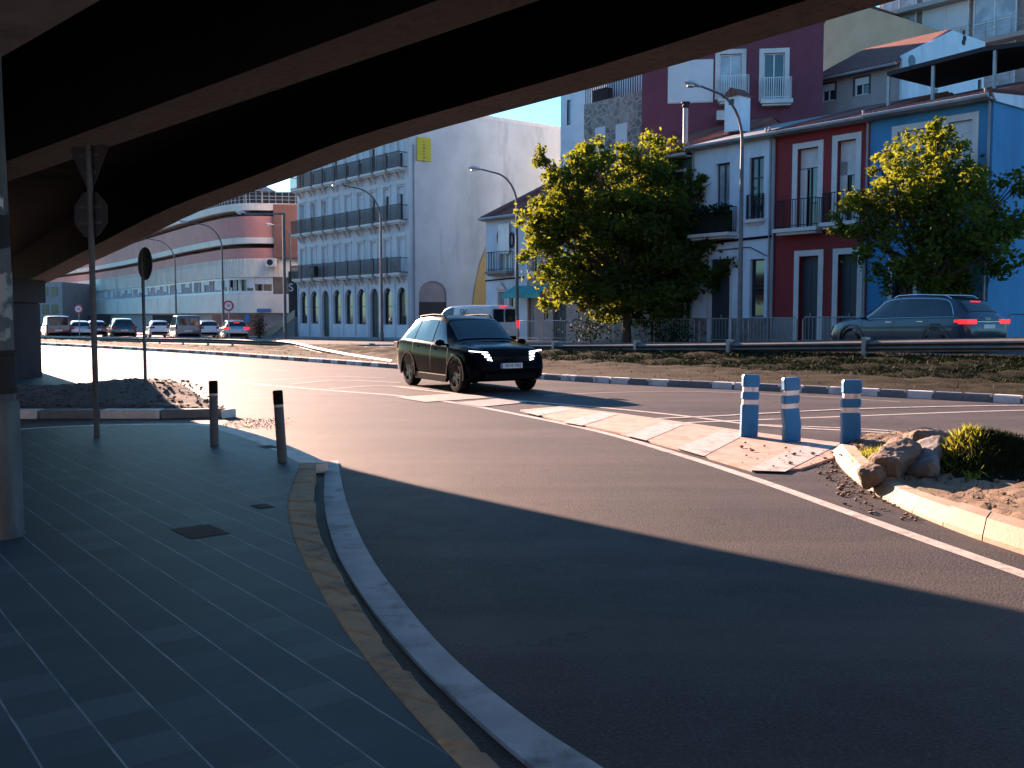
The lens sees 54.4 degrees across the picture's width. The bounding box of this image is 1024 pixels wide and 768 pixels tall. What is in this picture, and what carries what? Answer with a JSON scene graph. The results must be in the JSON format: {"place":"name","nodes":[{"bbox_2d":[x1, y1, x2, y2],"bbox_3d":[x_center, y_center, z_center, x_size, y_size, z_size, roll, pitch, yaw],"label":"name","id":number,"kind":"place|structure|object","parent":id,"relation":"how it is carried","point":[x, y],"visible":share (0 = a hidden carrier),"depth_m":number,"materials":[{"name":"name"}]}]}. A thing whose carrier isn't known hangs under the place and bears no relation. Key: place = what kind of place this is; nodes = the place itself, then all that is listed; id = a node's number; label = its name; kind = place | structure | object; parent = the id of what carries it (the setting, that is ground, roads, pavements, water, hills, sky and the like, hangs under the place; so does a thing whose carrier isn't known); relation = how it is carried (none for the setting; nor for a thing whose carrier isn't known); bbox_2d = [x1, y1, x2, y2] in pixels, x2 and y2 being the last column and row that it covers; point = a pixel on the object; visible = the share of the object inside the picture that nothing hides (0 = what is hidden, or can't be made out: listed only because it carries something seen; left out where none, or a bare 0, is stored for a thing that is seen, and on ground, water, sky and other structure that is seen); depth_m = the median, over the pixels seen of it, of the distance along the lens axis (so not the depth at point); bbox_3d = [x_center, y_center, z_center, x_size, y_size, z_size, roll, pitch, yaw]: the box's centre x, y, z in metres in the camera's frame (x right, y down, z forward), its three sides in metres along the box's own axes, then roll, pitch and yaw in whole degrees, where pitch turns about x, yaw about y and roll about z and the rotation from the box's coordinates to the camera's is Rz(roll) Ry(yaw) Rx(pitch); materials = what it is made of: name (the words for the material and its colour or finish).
{"place":"outdoors","nodes":[
{"label":"outdoors","id":0,"kind":"place"},
{"bbox_2d":[0,424,460,767],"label":"pavement","id":1,"kind":"structure","parent":0,"point":[136,631],"depth_m":4.90,"materials":[{"name":"tile"}]},
{"bbox_2d":[0,40,25,539],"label":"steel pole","id":2,"kind":"object","parent":1,"relation":"on","point":[11,507],"visible":1,"depth_m":6.81,"materials":[{"name":"metal"}]},
{"bbox_2d":[70,144,107,436],"bbox_3d":[-5.301,-1.156,12.528,0.637,3.660,0.090,2,4,24],"label":"sign post","id":3,"kind":"object","parent":1,"relation":"on","point":[90,214],"visible":1,"depth_m":12.47,"materials":[{"name":"metal"}]},
{"bbox_2d":[171,524,229,538],"bbox_3d":[-2.220,1.047,7.086,0.280,0.003,0.400,-3,5,-38],"label":"drain cover","id":4,"kind":"object","parent":1,"relation":"on","point":[199,531],"visible":1,"depth_m":7.07,"materials":[{"name":"metal"}]},
{"bbox_2d":[209,381,218,445],"bbox_3d":[-3.537,0.353,11.815,0.104,0.785,0.104,0,4,0],"label":"bollard","id":5,"kind":"object","parent":1,"relation":"on","point":[213,411],"visible":0.94,"depth_m":11.78,"materials":[{"name":"black metal"}]},
{"bbox_2d":[273,390,286,462],"bbox_3d":[-2.430,0.453,10.437,0.104,0.775,0.104,-3,4,0],"label":"bollard","id":6,"kind":"object","parent":1,"relation":"on","point":[278,402],"visible":0.92,"depth_m":10.40,"materials":[{"name":"black metal"}]},
{"bbox_2d":[137,331,660,342],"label":"pavement","id":7,"kind":"structure","parent":0,"point":[398,339],"depth_m":65.78,"materials":[{"name":"concrete"}]},
{"bbox_2d":[264,310,295,336],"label":"stairs","id":8,"kind":"structure","parent":7,"relation":"on","point":[276,330],"depth_m":78.84,"materials":[{"name":"concrete"}]},
{"bbox_2d":[290,116,560,337],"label":"apartment house","id":9,"kind":"structure","parent":7,"relation":"on","point":[434,233],"depth_m":68.92,"materials":[{"name":"white paint"}]},
{"bbox_2d":[372,289,378,336],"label":"door","id":10,"kind":"structure","parent":9,"relation":"in","point":[375,302],"depth_m":69.62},
{"bbox_2d":[395,182,404,219],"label":"window","id":11,"kind":"structure","parent":9,"relation":"in","point":[401,189],"depth_m":66.37,"materials":[{"name":"white glass"}]},
{"bbox_2d":[395,235,405,271],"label":"window","id":12,"kind":"structure","parent":9,"relation":"in","point":[401,241],"depth_m":66.45,"materials":[{"name":"white glass"}]},
{"bbox_2d":[399,288,406,324],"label":"window","id":13,"kind":"structure","parent":9,"relation":"in","point":[402,297],"depth_m":66.89,"materials":[{"name":"black glass"}]},
{"bbox_2d":[417,137,430,161],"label":"banner","id":14,"kind":"object","parent":9,"relation":"attached to","point":[423,149],"visible":1,"depth_m":65.74,"materials":[{"name":"fabric"}]},
{"bbox_2d":[468,166,518,340],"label":"street lamp","id":15,"kind":"object","parent":7,"relation":"on","point":[473,168],"visible":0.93,"depth_m":49.64,"materials":[{"name":"metal"}]},
{"bbox_2d":[478,173,594,339],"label":"row house","id":16,"kind":"structure","parent":7,"relation":"on","point":[500,274],"depth_m":52.42,"materials":[{"name":"white paint"}]},
{"bbox_2d":[498,223,508,253],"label":"window","id":17,"kind":"structure","parent":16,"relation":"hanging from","point":[503,237],"depth_m":52.14,"materials":[{"name":"glass"}]},
{"bbox_2d":[521,172,603,340],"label":"row house","id":18,"kind":"structure","parent":7,"relation":"on","point":[534,313],"depth_m":49.87,"materials":[{"name":"white paint"}]},
{"bbox_2d":[502,285,548,298],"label":"awning","id":19,"kind":"object","parent":18,"relation":"attached to","point":[531,291],"visible":0.79,"depth_m":50.06,"materials":[{"name":"fabric"}]},
{"bbox_2d":[555,302,565,339],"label":"door","id":20,"kind":"structure","parent":18,"relation":"in","point":[560,314],"depth_m":49.34,"materials":[{"name":"grey wood"}]},
{"bbox_2d":[560,84,606,170],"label":"grey house","id":21,"kind":"structure","parent":7,"relation":"on","point":[572,117],"depth_m":63.26,"materials":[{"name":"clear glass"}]},
{"bbox_2d":[584,75,641,171],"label":"stone house","id":22,"kind":"structure","parent":7,"relation":"on","point":[613,113],"depth_m":54.84,"materials":[{"name":"grey stone"}]},
{"bbox_2d":[615,122,626,154],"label":"window","id":23,"kind":"structure","parent":22,"relation":"in","point":[621,129],"depth_m":54.34,"materials":[{"name":"white glass"}]},
{"bbox_2d":[631,307,711,342],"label":"shrub","id":24,"kind":"object","parent":7,"relation":"on","point":[674,334],"visible":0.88,"depth_m":40.77,"materials":[{"name":"green plant"}]},
{"bbox_2d":[599,117,780,341],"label":"row house","id":25,"kind":"structure","parent":7,"relation":"on","point":[700,136],"depth_m":44.59,"materials":[{"name":"white paint"}]},
{"bbox_2d":[641,21,825,148],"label":"apartment house","id":26,"kind":"structure","parent":7,"relation":"on","point":[779,77],"depth_m":48.28,"materials":[{"name":"purple paint"}]},
{"bbox_2d":[668,59,713,103],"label":"billboard","id":27,"kind":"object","parent":26,"relation":"in","point":[701,71],"depth_m":48.70},
{"bbox_2d":[715,49,745,98],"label":"window","id":28,"kind":"structure","parent":26,"relation":"in","point":[724,64],"depth_m":48.50,"materials":[{"name":"white glass"}]},
{"bbox_2d":[759,48,789,100],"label":"window","id":29,"kind":"structure","parent":26,"relation":"in","point":[770,65],"depth_m":48.18,"materials":[{"name":"white glass"}]},
{"bbox_2d":[748,317,797,340],"bbox_3d":[9.732,-1.995,37.273,0.044,1.000,2.240,-3,5,-38],"label":"barrier","id":30,"kind":"object","parent":7,"relation":"on","point":[770,328],"visible":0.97,"depth_m":37.20,"materials":[{"name":"metal"}]},
{"bbox_2d":[822,29,984,115],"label":"hill house","id":31,"kind":"structure","parent":7,"relation":"on","point":[858,79],"depth_m":48.27,"materials":[{"name":"white paint"}]},
{"bbox_2d":[823,81,836,101],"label":"window","id":32,"kind":"structure","parent":31,"relation":"in","point":[829,90],"depth_m":49.32,"materials":[{"name":"white glass"}]},
{"bbox_2d":[853,74,870,96],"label":"window","id":33,"kind":"structure","parent":31,"relation":"in","point":[863,85],"depth_m":47.91,"materials":[{"name":"white glass"}]},
{"bbox_2d":[861,81,1023,336],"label":"corner house","id":34,"kind":"structure","parent":7,"relation":"on","point":[990,120],"depth_m":33.23,"materials":[{"name":"blue painted plaster"},{"name":"roof tile"},{"name":"zinc"}]},
{"bbox_2d":[887,258,917,299],"bbox_3d":[13.751,-2.919,34.954,0.255,3.025,1.115,-3,5,-38],"label":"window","id":35,"kind":"structure","parent":34,"relation":"in","point":[898,291],"depth_m":35.14,"materials":[{"name":"white wood"}]},
{"bbox_2d":[891,120,933,173],"bbox_3d":[13.882,-8.050,34.419,0.235,1.861,1.561,-3,5,-38],"label":"window","id":36,"kind":"structure","parent":34,"relation":"in","point":[895,129],"depth_m":34.47,"materials":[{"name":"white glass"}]},
{"bbox_2d":[886,41,1023,105],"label":"roof canopy","id":37,"kind":"object","parent":34,"relation":"on","point":[985,61],"visible":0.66,"depth_m":36.59,"materials":[{"name":"metal"}]},
{"bbox_2d":[942,111,978,171],"bbox_3d":[14.931,-8.028,33.099,0.235,1.830,1.244,-3,5,-38],"label":"window","id":38,"kind":"structure","parent":34,"relation":"in","point":[970,126],"depth_m":32.90,"materials":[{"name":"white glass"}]},
{"bbox_2d":[17,345,1023,767],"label":"road","id":39,"kind":"structure","parent":0,"point":[605,601],"depth_m":6.42,"materials":[{"name":"asphalt"}]},
{"bbox_2d":[16,378,226,408],"bbox_3d":[-9.025,0.151,18.503,8.950,0.481,4.400,0,4,0],"label":"gravel mound","id":40,"kind":"object","parent":39,"relation":"on","point":[113,391],"visible":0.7,"depth_m":17.33,"materials":[{"name":"gravel"}]},
{"bbox_2d":[138,247,152,381],"bbox_3d":[-6.703,-1.080,18.177,0.085,2.819,0.600,-4,5,-44],"label":"round sign","id":41,"kind":"object","parent":40,"relation":"on","point":[145,263],"visible":0.98,"depth_m":18.11,"materials":[{"name":"metal"}]},
{"bbox_2d":[20,408,235,418],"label":"island kerb","id":42,"kind":"structure","parent":39,"relation":"on","point":[135,413],"depth_m":16.04,"materials":[{"name":"concrete"}]},
{"bbox_2d":[23,423,327,472],"bbox_3d":[-6.393,0.810,11.622,7.908,0.140,4.737,-1,4,-16],"label":"pavement edge","id":43,"kind":"object","parent":39,"relation":"on","point":[297,455],"visible":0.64,"depth_m":12.08,"materials":[{"name":"concrete"}]},
{"bbox_2d":[288,463,499,767],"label":"pavement kerb","id":44,"kind":"structure","parent":39,"relation":"on","point":[444,729],"depth_m":4.82,"materials":[{"name":"concrete"}]},
{"bbox_2d":[0,0,894,379],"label":"road bridge","id":45,"kind":"structure","parent":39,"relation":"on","point":[182,108],"depth_m":11.83,"materials":[{"name":"concrete"}]},
{"bbox_2d":[324,461,602,767],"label":"gutter","id":46,"kind":"object","parent":39,"relation":"on","point":[523,739],"visible":0.98,"depth_m":4.75,"materials":[{"name":"concrete"}]},
{"bbox_2d":[394,314,542,392],"bbox_3d":[-1.066,-0.775,23.094,2.260,1.700,4.532,-2,4,-28],"label":"moving car","id":47,"kind":"object","parent":39,"relation":"on","point":[460,353],"visible":1,"depth_m":22.03,"materials":[{"name":"black metal"}]},
{"bbox_2d":[41,343,1023,403],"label":"kerb","id":48,"kind":"structure","parent":39,"relation":"on","point":[984,397],"depth_m":23.36,"materials":[{"name":"concrete"}]},
{"bbox_2d":[60,344,1023,403],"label":"kerb joints","id":49,"kind":"object","parent":48,"relation":"on","point":[933,396],"visible":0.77,"depth_m":22.17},
{"bbox_2d":[70,353,1023,577],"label":"road markings","id":50,"kind":"object","parent":39,"relation":"on","point":[896,529],"visible":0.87,"depth_m":14.59,"materials":[{"name":"paint"}]},
{"bbox_2d":[520,406,839,471],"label":"painted island","id":51,"kind":"structure","parent":39,"relation":"on","point":[732,453],"depth_m":13.16,"materials":[{"name":"paint"}]},
{"bbox_2d":[526,408,836,470],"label":"island markings","id":52,"kind":"object","parent":51,"relation":"on","point":[705,445],"visible":0.96,"depth_m":12.71,"materials":[{"name":"paint"}]},
{"bbox_2d":[739,374,759,436],"bbox_3d":[3.211,0.289,13.450,0.238,0.835,0.100,1,4,-8],"label":"lane post","id":53,"kind":"object","parent":51,"relation":"on","point":[749,406],"visible":1,"depth_m":13.40,"materials":[{"name":"blue plastic"}]},
{"bbox_2d":[781,377,800,441],"bbox_3d":[3.613,0.329,12.905,0.260,0.830,0.100,-4,5,-14],"label":"lane post","id":54,"kind":"object","parent":51,"relation":"on","point":[790,413],"visible":1,"depth_m":12.86,"materials":[{"name":"blue plastic"}]},
{"bbox_2d":[840,380,861,445],"bbox_3d":[4.173,0.367,12.270,0.248,0.840,0.100,0,4,-4],"label":"lane post","id":55,"kind":"object","parent":51,"relation":"on","point":[850,415],"visible":0.91,"depth_m":12.22,"materials":[{"name":"blue plastic"}]},
{"bbox_2d":[739,439,1023,520],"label":"rubble","id":56,"kind":"object","parent":39,"relation":"on","point":[829,478],"visible":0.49,"depth_m":9.59,"materials":[{"name":"stone"}]},
{"bbox_2d":[833,444,1023,554],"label":"curb","id":57,"kind":"object","parent":39,"relation":"on","point":[994,528],"visible":0.76,"depth_m":7.88,"materials":[{"name":"concrete"}]},
{"bbox_2d":[852,431,1023,519],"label":"island soil","id":58,"kind":"structure","parent":39,"relation":"on","point":[1014,508],"depth_m":8.74,"materials":[{"name":"soil"}]},
{"bbox_2d":[856,452,886,489],"bbox_3d":[3.493,0.803,9.461,0.288,0.248,0.819,-14,3,34],"label":"rock","id":59,"kind":"object","parent":58,"relation":"on","point":[869,474],"visible":0.6,"depth_m":9.17,"materials":[{"name":"stone"}]},
{"bbox_2d":[871,437,922,479],"bbox_3d":[3.707,0.741,9.626,0.360,0.355,1.007,12,13,31],"label":"rock","id":60,"kind":"object","parent":58,"relation":"on","point":[896,457],"visible":0.8,"depth_m":9.44,"materials":[{"name":"stone"}]},
{"bbox_2d":[844,422,1002,481],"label":"weeds","id":61,"kind":"object","parent":58,"relation":"on","point":[876,449],"visible":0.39,"depth_m":9.77,"materials":[{"name":"plant"}]},
{"bbox_2d":[905,435,943,478],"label":"rock","id":62,"kind":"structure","parent":58,"relation":"on","point":[926,463],"depth_m":9.48,"materials":[{"name":"stone"}]},
{"bbox_2d":[903,427,953,441],"bbox_3d":[4.707,0.662,11.258,0.648,0.332,0.493,-1,4,-10],"label":"rock","id":63,"kind":"object","parent":58,"relation":"on","point":[917,434],"visible":0.43,"depth_m":11.05,"materials":[{"name":"stone"}]},
{"bbox_2d":[838,435,1023,482],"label":"turf mound","id":64,"kind":"object","parent":58,"relation":"on","point":[1015,475],"visible":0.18,"depth_m":9.44,"materials":[{"name":"plant"}]},
{"bbox_2d":[939,425,1023,475],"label":"turf","id":65,"kind":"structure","parent":64,"relation":"on","point":[1005,435],"depth_m":9.63,"materials":[{"name":"green plant"}]},
{"bbox_2d":[41,339,1023,396],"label":"grass bank","id":66,"kind":"structure","parent":0,"point":[877,381],"depth_m":25.46,"materials":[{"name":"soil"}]},
{"bbox_2d":[41,336,391,360],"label":"guardrail","id":67,"kind":"object","parent":66,"relation":"on","point":[233,341],"visible":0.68,"depth_m":49.62,"materials":[{"name":"metal"}]},
{"bbox_2d":[359,337,1023,355],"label":"guardrail","id":68,"kind":"object","parent":66,"relation":"on","point":[863,345],"visible":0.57,"depth_m":25.80,"materials":[{"name":"metal"}]},
{"bbox_2d":[536,346,1023,382],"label":"ground cover","id":69,"kind":"object","parent":66,"relation":"on","point":[812,366],"visible":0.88,"depth_m":25.44,"materials":[{"name":"green plant"}]},
{"bbox_2d":[97,335,1023,355],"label":"street","id":70,"kind":"structure","parent":0,"point":[327,341],"depth_m":54.07,"materials":[{"name":"asphalt"}]},
{"bbox_2d":[41,316,70,335],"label":"street van","id":71,"kind":"object","parent":70,"relation":"on","point":[56,325],"visible":0.82,"depth_m":77.04,"materials":[{"name":"white metal"}]},
{"bbox_2d":[70,320,90,335],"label":"street car","id":72,"kind":"object","parent":70,"relation":"on","point":[85,328],"visible":0.48,"depth_m":78.19,"materials":[{"name":"silver metal"}]},
{"bbox_2d":[105,318,136,336],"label":"street car","id":73,"kind":"object","parent":70,"relation":"on","point":[121,327],"visible":0.86,"depth_m":76.09,"materials":[{"name":"grey metal"}]},
{"bbox_2d":[146,320,169,336],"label":"street car","id":74,"kind":"object","parent":70,"relation":"on","point":[157,327],"visible":0.67,"depth_m":82.19,"materials":[{"name":"white metal"}]},
{"bbox_2d":[167,315,201,336],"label":"street van","id":75,"kind":"object","parent":70,"relation":"on","point":[185,325],"visible":0.84,"depth_m":70.99,"materials":[{"name":"white metal"}]},
{"bbox_2d":[178,220,224,323],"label":"street lamp","id":76,"kind":"object","parent":70,"relation":"on","point":[222,276],"visible":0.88,"depth_m":73.53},
{"bbox_2d":[200,320,219,336],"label":"street car","id":77,"kind":"object","parent":70,"relation":"on","point":[209,328],"visible":0.41,"depth_m":78.14,"materials":[{"name":"white metal"}]},
{"bbox_2d":[217,320,249,337],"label":"street car","id":78,"kind":"object","parent":70,"relation":"on","point":[239,328],"visible":0.88,"depth_m":70.17,"materials":[{"name":"silver metal"}]},
{"bbox_2d":[236,211,286,338],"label":"street lamp","id":79,"kind":"object","parent":70,"relation":"on","point":[284,276],"visible":1,"depth_m":69.52,"materials":[{"name":"metal"}]},
{"bbox_2d":[330,182,383,340],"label":"street lamp","id":80,"kind":"object","parent":70,"relation":"on","point":[381,287],"visible":1,"depth_m":57.61,"materials":[{"name":"metal"}]},
{"bbox_2d":[441,305,519,340],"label":"delivery van","id":81,"kind":"object","parent":70,"relation":"on","point":[504,316],"visible":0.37,"depth_m":41.82,"materials":[{"name":"white metal"}]},
{"bbox_2d":[552,306,619,342],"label":"shrub","id":82,"kind":"object","parent":70,"relation":"on","point":[590,333],"visible":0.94,"depth_m":42.86,"materials":[{"name":"green plant"}]},
{"bbox_2d":[511,127,737,342],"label":"street tree","id":83,"kind":"object","parent":70,"relation":"on","point":[621,259],"visible":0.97,"depth_m":41.36,"materials":[{"name":"green plant"}]},
{"bbox_2d":[684,79,743,341],"bbox_3d":[6.942,-5.683,34.195,3.079,8.981,0.340,-3,5,-38],"label":"street lamp","id":84,"kind":"object","parent":70,"relation":"on","point":[689,83],"visible":0.97,"depth_m":35.03,"materials":[{"name":"metal"}]},
{"bbox_2d":[830,294,1009,352],"bbox_3d":[12.139,-1.815,30.148,2.370,1.774,5.080,-2,5,-30],"label":"moving car","id":85,"kind":"object","parent":70,"relation":"on","point":[923,316],"visible":0.73,"depth_m":28.74,"materials":[{"name":"painted metal"},{"name":"glass"},{"name":"rubber"}]},
{"bbox_2d":[825,116,1023,296],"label":"street tree","id":86,"kind":"object","parent":70,"relation":"on","point":[932,192],"visible":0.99,"depth_m":31.36,"materials":[{"name":"green plant"}]},
{"bbox_2d":[267,5,879,191],"label":"sky","id":87,"kind":"structure","parent":0,"point":[548,112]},
{"bbox_2d":[823,7,939,70],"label":"yellow house","id":88,"kind":"structure","parent":0,"point":[847,36],"depth_m":59.29,"materials":[{"name":"paint"}]},
{"bbox_2d":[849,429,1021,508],"bbox_3d":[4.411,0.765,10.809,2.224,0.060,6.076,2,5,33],"label":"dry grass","id":89,"kind":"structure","parent":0,"point":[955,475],"depth_m":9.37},
{"bbox_2d":[879,0,1023,87],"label":"apartment block","id":90,"kind":"structure","parent":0,"point":[992,22],"depth_m":59.53,"materials":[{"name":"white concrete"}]},
{"label":"ground","id":91,"kind":"structure","parent":0,"visible":0},
{"bbox_2d":[39,282,89,326],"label":"office block","id":92,"kind":"structure","parent":91,"relation":"on","point":[63,298],"depth_m":128.73,"materials":[{"name":"white concrete"}]},
{"bbox_2d":[50,190,297,335],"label":"office building","id":93,"kind":"structure","parent":91,"relation":"on","point":[252,282],"depth_m":91.18,"materials":[{"name":"white concrete"}]},
{"bbox_2d":[193,192,296,253],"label":"railing","id":94,"kind":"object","parent":93,"relation":"on","point":[258,195],"depth_m":97.00,"materials":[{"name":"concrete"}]},
{"bbox_2d":[288,271,297,316],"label":"sign","id":95,"kind":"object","parent":91,"relation":"on","point":[293,300],"depth_m":79.70,"materials":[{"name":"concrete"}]},
{"bbox_2d":[681,87,825,341],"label":"row house","id":96,"kind":"structure","parent":91,"relation":"on","point":[717,161],"depth_m":40.52,"materials":[{"name":"white paint"}]},
{"bbox_2d":[689,202,732,234],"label":"balcony plants","id":97,"kind":"object","parent":96,"relation":"on","point":[700,213],"visible":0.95,"depth_m":40.64,"materials":[{"name":"green plant"}]},
{"bbox_2d":[711,259,729,341],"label":"door","id":98,"kind":"structure","parent":96,"relation":"in","point":[720,299],"depth_m":41.40,"materials":[{"name":"brown wood"}]},
{"bbox_2d":[718,163,729,207],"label":"window","id":99,"kind":"structure","parent":96,"relation":"in","point":[723,169],"depth_m":41.06,"materials":[{"name":"black glass"}]},
{"bbox_2d":[750,156,763,218],"bbox_3d":[9.820,-7.791,39.663,0.060,2.441,0.710,-3,5,-38],"label":"window","id":100,"kind":"structure","parent":96,"relation":"in","point":[757,164],"depth_m":39.70,"materials":[{"name":"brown wood"}]},
{"bbox_2d":[752,259,763,316],"bbox_3d":[9.917,-3.839,39.880,0.060,2.306,0.709,-3,5,-38],"label":"window","id":101,"kind":"structure","parent":96,"relation":"in","point":[757,264],"depth_m":39.95,"materials":[{"name":"black glass"}]},
{"bbox_2d":[764,91,952,340],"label":"row house","id":102,"kind":"structure","parent":91,"relation":"on","point":[820,163],"depth_m":37.54,"materials":[{"name":"red paint"}]},
{"bbox_2d":[791,139,823,227],"bbox_3d":[11.294,-7.535,37.797,0.335,3.225,1.356,-3,5,-38],"label":"window","id":103,"kind":"structure","parent":102,"relation":"in","point":[812,159],"depth_m":37.85,"materials":[{"name":"paint"}]},
{"bbox_2d":[793,249,823,340],"bbox_3d":[11.367,-3.326,37.976,0.315,3.524,1.293,-3,5,-38],"label":"door","id":104,"kind":"structure","parent":102,"relation":"in","point":[813,265],"depth_m":38.05,"materials":[{"name":"white wood"}]},
{"bbox_2d":[831,131,861,221],"bbox_3d":[12.325,-7.536,36.496,0.335,3.192,1.201,-3,5,-38],"label":"window","id":105,"kind":"structure","parent":102,"relation":"in","point":[851,151],"depth_m":36.53,"materials":[{"name":"paint"}]},
{"bbox_2d":[831,247,862,339],"bbox_3d":[12.411,-3.234,36.668,0.315,3.518,1.246,-3,5,-38],"label":"door","id":106,"kind":"structure","parent":102,"relation":"in","point":[851,276],"depth_m":36.76,"materials":[{"name":"white wood"}]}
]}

